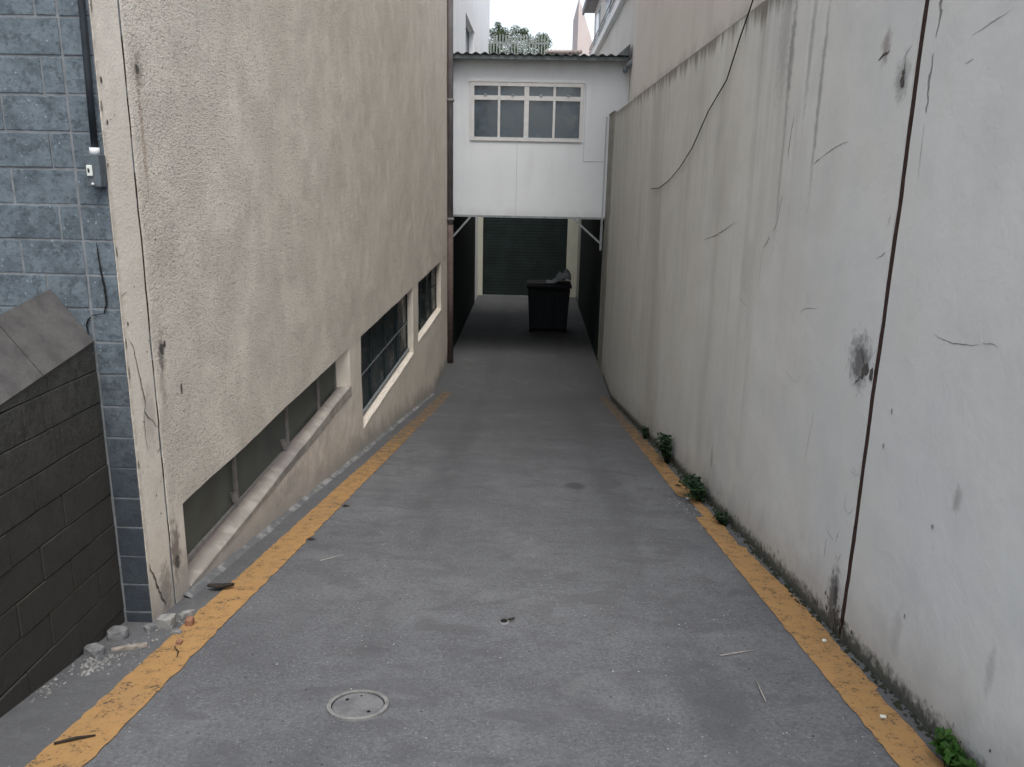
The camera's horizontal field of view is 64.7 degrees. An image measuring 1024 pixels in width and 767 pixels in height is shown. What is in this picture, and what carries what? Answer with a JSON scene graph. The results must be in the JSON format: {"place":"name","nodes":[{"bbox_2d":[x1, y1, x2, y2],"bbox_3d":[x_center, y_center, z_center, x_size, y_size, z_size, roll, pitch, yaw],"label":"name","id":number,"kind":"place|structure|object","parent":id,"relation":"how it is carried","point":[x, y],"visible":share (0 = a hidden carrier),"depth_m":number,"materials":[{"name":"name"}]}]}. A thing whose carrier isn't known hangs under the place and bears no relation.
{"place":"outdoors","nodes":[
{"label":"outdoors","id":0,"kind":"place"},
{"bbox_2d":[0,295,950,766],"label":"ramp","id":1,"kind":"structure","parent":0,"point":[442,543],"depth_m":4.03,"materials":[{"name":"concrete"}]},
{"bbox_2d":[83,642,104,658],"bbox_3d":[-1.882,1.203,3.640,0.087,0.046,0.060,8,16,23],"label":"rubble chunk","id":2,"kind":"object","parent":1,"relation":"on","point":[95,650],"visible":1,"depth_m":3.62,"materials":[{"name":"grey concrete"}]},
{"bbox_2d":[107,625,128,640],"bbox_3d":[-1.869,1.184,3.831,0.090,0.052,0.060,-3,15,-15],"label":"rubble chunk","id":3,"kind":"object","parent":1,"relation":"on","point":[117,632],"visible":1,"depth_m":3.81,"materials":[{"name":"grey concrete"}]},
{"bbox_2d":[111,642,146,651],"bbox_3d":[-1.757,1.211,3.710,0.150,0.021,0.024,-4,15,-18],"label":"stone flake","id":4,"kind":"object","parent":1,"relation":"on","point":[131,646],"visible":1,"depth_m":3.70,"materials":[{"name":"beige stone"}]},
{"bbox_2d":[143,621,156,632],"bbox_3d":[-1.752,1.185,3.931,0.045,0.034,0.068,11,17,33],"label":"stone flake","id":5,"kind":"object","parent":1,"relation":"on","point":[150,627],"visible":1,"depth_m":3.91,"materials":[{"name":"grey stone"}]},
{"bbox_2d":[156,613,175,630],"bbox_3d":[-1.695,1.168,3.957,0.082,0.069,0.068,1,15,1],"label":"mortar lump","id":6,"kind":"object","parent":1,"relation":"on","point":[165,622],"visible":0.98,"depth_m":3.93,"materials":[{"name":"grey concrete"}]},
{"bbox_2d":[171,629,181,634],"bbox_3d":[-1.613,1.197,3.889,0.045,0.023,0.027,-1,15,-10],"label":"mortar lump","id":7,"kind":"object","parent":1,"relation":"on","point":[177,631],"visible":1,"depth_m":3.88,"materials":[{"name":"grey concrete"}]},
{"bbox_2d":[180,609,193,620],"bbox_3d":[-1.648,1.171,4.090,0.030,0.040,0.068,13,19,38],"label":"mortar lump","id":8,"kind":"object","parent":1,"relation":"on","point":[184,614],"visible":0.84,"depth_m":4.07,"materials":[{"name":"grey concrete"}]},
{"bbox_2d":[207,583,233,587],"bbox_3d":[-1.628,1.129,4.517,0.140,0.029,0.074,1,15,1],"label":"dry leaf","id":9,"kind":"object","parent":1,"relation":"on","point":[218,585],"visible":1,"depth_m":4.53,"materials":[{"name":"brown plant"}]},
{"bbox_2d":[25,392,450,766],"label":"yellow line","id":10,"kind":"object","parent":1,"relation":"on","point":[107,726],"visible":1,"depth_m":3.77,"materials":[{"name":"paint"}]},
{"bbox_2d":[54,734,95,744],"bbox_3d":[-1.577,1.282,2.915,0.133,0.019,0.011,-7,17,-29],"label":"twig","id":11,"kind":"object","parent":10,"relation":"on","point":[71,739],"visible":1,"depth_m":2.91,"materials":[{"name":"brown wood"}]},
{"bbox_2d":[176,639,182,644],"bbox_3d":[-1.555,1.210,3.777,0.027,0.021,0.033,1,15,1],"label":"brick fragment","id":12,"kind":"object","parent":10,"relation":"on","point":[179,641],"visible":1,"depth_m":3.77,"materials":[{"name":"orange brick"}]},
{"bbox_2d":[185,616,194,625],"bbox_3d":[-1.595,1.178,3.998,0.039,0.046,0.045,1,15,1],"label":"brick fragment","id":13,"kind":"object","parent":10,"relation":"on","point":[189,620],"visible":1,"depth_m":3.98,"materials":[{"name":"orange brick"}]},
{"bbox_2d":[184,392,434,597],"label":"kerb","id":14,"kind":"structure","parent":1,"relation":"on","point":[202,583],"depth_m":5.92,"materials":[{"name":"grey concrete"}]},
{"bbox_2d":[327,689,388,721],"bbox_3d":[-0.616,1.290,3.231,0.244,0.063,0.244,1,15,1],"label":"inspection cover","id":15,"kind":"object","parent":1,"relation":"on","point":[356,705],"visible":1,"depth_m":3.22,"materials":[{"name":"metal"}]},
{"bbox_2d":[30,486,710,701],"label":"mortar crumbs","id":16,"kind":"object","parent":1,"relation":"on","point":[110,655],"visible":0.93,"depth_m":3.54,"materials":[{"name":"grey concrete"}]},
{"bbox_2d":[8,409,843,766],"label":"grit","id":17,"kind":"object","parent":1,"relation":"on","point":[654,585],"visible":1,"depth_m":3.79,"materials":[{"name":"brown stone"}]},
{"bbox_2d":[499,617,514,624],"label":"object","id":18,"kind":"object","parent":1,"relation":"on","point":[503,621],"visible":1,"depth_m":4.14,"materials":[{"name":"metal"}]},
{"bbox_2d":[526,280,571,332],"bbox_3d":[0.990,-2.110,22.116,1.220,1.330,1.128,1,15,1],"label":"waste container","id":19,"kind":"object","parent":1,"relation":"on","point":[548,304],"visible":0.98,"depth_m":21.70,"materials":[{"name":"plastic"}]},
{"bbox_2d":[546,269,570,282],"bbox_3d":[1.264,-2.931,21.894,0.674,0.365,0.717,1,15,1],"label":"crumpled sheet","id":20,"kind":"object","parent":19,"relation":"on","point":[565,274],"visible":1,"depth_m":21.71,"materials":[{"name":"grey plastic"}]},
{"bbox_2d":[641,426,648,437],"bbox_3d":[1.732,0.636,10.546,0.114,0.166,0.296,1,15,1],"label":"weed","id":21,"kind":"object","parent":1,"relation":"on","point":[645,432],"visible":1,"depth_m":10.51,"materials":[{"name":"green plant"}]},
{"bbox_2d":[655,432,672,463],"bbox_3d":[1.629,0.701,8.784,0.220,0.328,0.480,1,15,1],"label":"weed","id":22,"kind":"object","parent":1,"relation":"on","point":[665,447],"visible":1,"depth_m":8.71,"materials":[{"name":"green plant"}]},
{"bbox_2d":[675,473,710,501],"bbox_3d":[1.560,0.911,7.033,0.276,0.212,0.496,1,15,1],"label":"weed","id":23,"kind":"object","parent":1,"relation":"on","point":[695,486],"visible":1,"depth_m":6.97,"materials":[{"name":"green plant"}]},
{"bbox_2d":[712,508,729,526],"bbox_3d":[1.610,1.021,6.260,0.139,0.111,0.266,1,15,1],"label":"weed","id":24,"kind":"object","parent":1,"relation":"on","point":[721,517],"visible":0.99,"depth_m":6.21,"materials":[{"name":"green plant"}]},
{"bbox_2d":[720,650,752,655],"bbox_3d":[1.067,1.272,3.817,0.196,0.017,0.007,-4,16,-21],"label":"straw","id":25,"kind":"object","parent":1,"relation":"on","point":[736,652],"visible":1,"depth_m":3.81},
{"bbox_2d":[608,397,935,740],"bbox_3d":[1.716,0.856,8.750,0.083,2.267,13.384,1,15,1],"label":"moss","id":26,"kind":"object","parent":1,"relation":"on","point":[897,703],"visible":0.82,"depth_m":4.30,"materials":[{"name":"green plant"}]},
{"bbox_2d":[600,395,945,766],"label":"yellow line","id":27,"kind":"object","parent":1,"relation":"on","point":[804,628],"visible":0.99,"depth_m":3.89,"materials":[{"name":"paint"}]},
{"bbox_2d":[927,726,976,766],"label":"weed","id":28,"kind":"object","parent":1,"relation":"on","point":[953,753],"visible":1,"depth_m":2.85,"materials":[{"name":"green plant"}]},
{"bbox_2d":[489,34,548,53],"bbox_3d":[0.226,-11.066,27.109,2.000,1.189,0.050,1,15,1],"label":"slat fence","id":29,"kind":"object","parent":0,"point":[509,42],"visible":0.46,"depth_m":27.00,"materials":[{"name":"metal"}]},
{"bbox_2d":[489,0,594,53],"label":"sky","id":30,"kind":"structure","parent":0,"point":[555,18],"materials":[{"name":"white"}]},
{"bbox_2d":[572,0,593,55],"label":"gabled house","id":31,"kind":"structure","parent":0,"point":[582,40],"depth_m":35.79,"materials":[{"name":"white paint"}]},
{"bbox_2d":[633,0,765,98],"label":"building","id":32,"kind":"structure","parent":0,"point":[671,35],"depth_m":9.53,"materials":[{"name":"beige paint"}]},
{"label":"ground","id":33,"kind":"structure","parent":0,"visible":0},
{"bbox_2d":[0,289,124,717],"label":"parapet wall","id":34,"kind":"structure","parent":33,"relation":"on","point":[61,603],"depth_m":3.39,"materials":[{"name":"stone"}]},
{"bbox_2d":[0,0,175,621],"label":"block wall","id":35,"kind":"structure","parent":33,"relation":"on","point":[56,235],"depth_m":3.54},
{"bbox_2d":[77,0,97,147],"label":"cable conduit","id":36,"kind":"object","parent":35,"relation":"attached to","point":[87,71],"visible":1,"depth_m":3.35,"materials":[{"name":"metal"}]},
{"bbox_2d":[84,147,107,187],"bbox_3d":[-1.778,-0.921,3.448,0.064,0.164,0.070,1,15,1],"label":"junction box","id":37,"kind":"object","parent":35,"relation":"attached to","point":[95,167],"visible":1,"depth_m":3.43,"materials":[{"name":"grey metal"}]},
{"bbox_2d":[89,0,446,621],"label":"rendered building","id":38,"kind":"structure","parent":33,"relation":"on","point":[279,228],"depth_m":5.60,"materials":[{"name":"beige paint"}]},
{"bbox_2d":[183,361,351,586],"bbox_3d":[-1.777,0.387,6.379,0.129,0.512,4.054,1,15,1],"label":"window","id":39,"kind":"structure","parent":38,"relation":"in","point":[216,512],"depth_m":5.68,"materials":[{"name":"grey glass"}]},
{"bbox_2d":[361,294,413,428],"bbox_3d":[-1.665,-0.487,10.852,0.128,1.067,3.916,1,15,1],"label":"window","id":40,"kind":"structure","parent":38,"relation":"in","point":[385,353],"depth_m":10.72,"materials":[{"name":"glass"}]},
{"bbox_2d":[418,266,440,341],"bbox_3d":[-1.556,-1.575,14.928,0.128,1.007,3.336,1,15,1],"label":"window","id":41,"kind":"structure","parent":38,"relation":"in","point":[428,311],"depth_m":15.12,"materials":[{"name":"black glass"}]},
{"bbox_2d":[447,0,453,362],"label":"downpipe","id":42,"kind":"object","parent":38,"relation":"attached to","point":[450,101],"visible":1,"depth_m":17.21,"materials":[{"name":"brown metal"}]},
{"bbox_2d":[453,44,629,249],"bbox_3d":[0.560,-5.609,19.395,3.855,4.320,5.020,1,15,1],"label":"bridging room","id":43,"kind":"object","parent":38,"relation":"attached to","point":[530,135],"visible":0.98,"depth_m":17.21,"materials":[{"name":"paint"}]},
{"bbox_2d":[469,80,584,141],"bbox_3d":[0.310,-5.757,17.101,2.430,1.210,0.088,1,15,1],"label":"window","id":44,"kind":"structure","parent":43,"relation":"in","point":[537,111],"depth_m":17.12,"materials":[{"name":"glass"}]},
{"bbox_2d":[453,0,489,348],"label":"white building","id":45,"kind":"structure","parent":33,"relation":"on","point":[471,21],"depth_m":22.69,"materials":[{"name":"white paint"}]},
{"bbox_2d":[466,26,468,51],"bbox_3d":[-1.340,-9.545,22.543,0.050,0.960,3.150,1,15,1],"label":"window","id":46,"kind":"structure","parent":45,"relation":"in","point":[467,32],"depth_m":23.66,"materials":[{"name":"grey glass"}]},
{"bbox_2d":[488,21,552,54],"bbox_3d":[0.365,-9.483,33.279,3.411,9.960,2.701,1,15,1],"label":"leafy tree","id":47,"kind":"object","parent":33,"relation":"on","point":[499,28],"visible":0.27,"depth_m":31.86,"materials":[{"name":"green plant"}]},
{"bbox_2d":[478,217,578,296],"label":"back wall","id":48,"kind":"structure","parent":33,"relation":"on","point":[515,255],"depth_m":28.13,"materials":[{"name":"metal"}]},
{"bbox_2d":[582,0,637,102],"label":"building","id":49,"kind":"structure","parent":33,"relation":"on","point":[615,26],"depth_m":20.09,"materials":[{"name":"paint"}]},
{"bbox_2d":[545,49,581,54],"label":"rooftop shed","id":50,"kind":"structure","parent":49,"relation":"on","point":[562,52],"depth_m":28.17,"materials":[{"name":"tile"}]},
{"bbox_2d":[595,6,600,42],"bbox_3d":[2.881,-11.839,27.080,0.050,1.200,1.500,1,15,1],"label":"window","id":51,"kind":"structure","parent":49,"relation":"in","point":[598,17],"depth_m":26.68,"materials":[{"name":"glass"}]},
{"bbox_2d":[605,0,611,21],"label":"window","id":52,"kind":"structure","parent":49,"relation":"in","point":[607,1],"depth_m":23.28,"materials":[{"name":"glass"}]},
{"bbox_2d":[623,58,631,72],"bbox_3d":[2.469,-6.603,16.625,0.349,0.403,0.222,1,15,1],"label":"roof gutter","id":53,"kind":"object","parent":49,"relation":"attached to","point":[628,65],"visible":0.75,"depth_m":16.56,"materials":[{"name":"grey metal"}]},
{"bbox_2d":[576,0,1023,766],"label":"boundary wall","id":54,"kind":"structure","parent":33,"relation":"on","point":[800,288],"depth_m":3.95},
{"bbox_2d":[651,0,753,188],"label":"hanging cable","id":55,"kind":"object","parent":54,"relation":"hanging from","point":[719,91],"visible":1,"depth_m":6.78,"materials":[{"name":"black rubber"}]}
]}

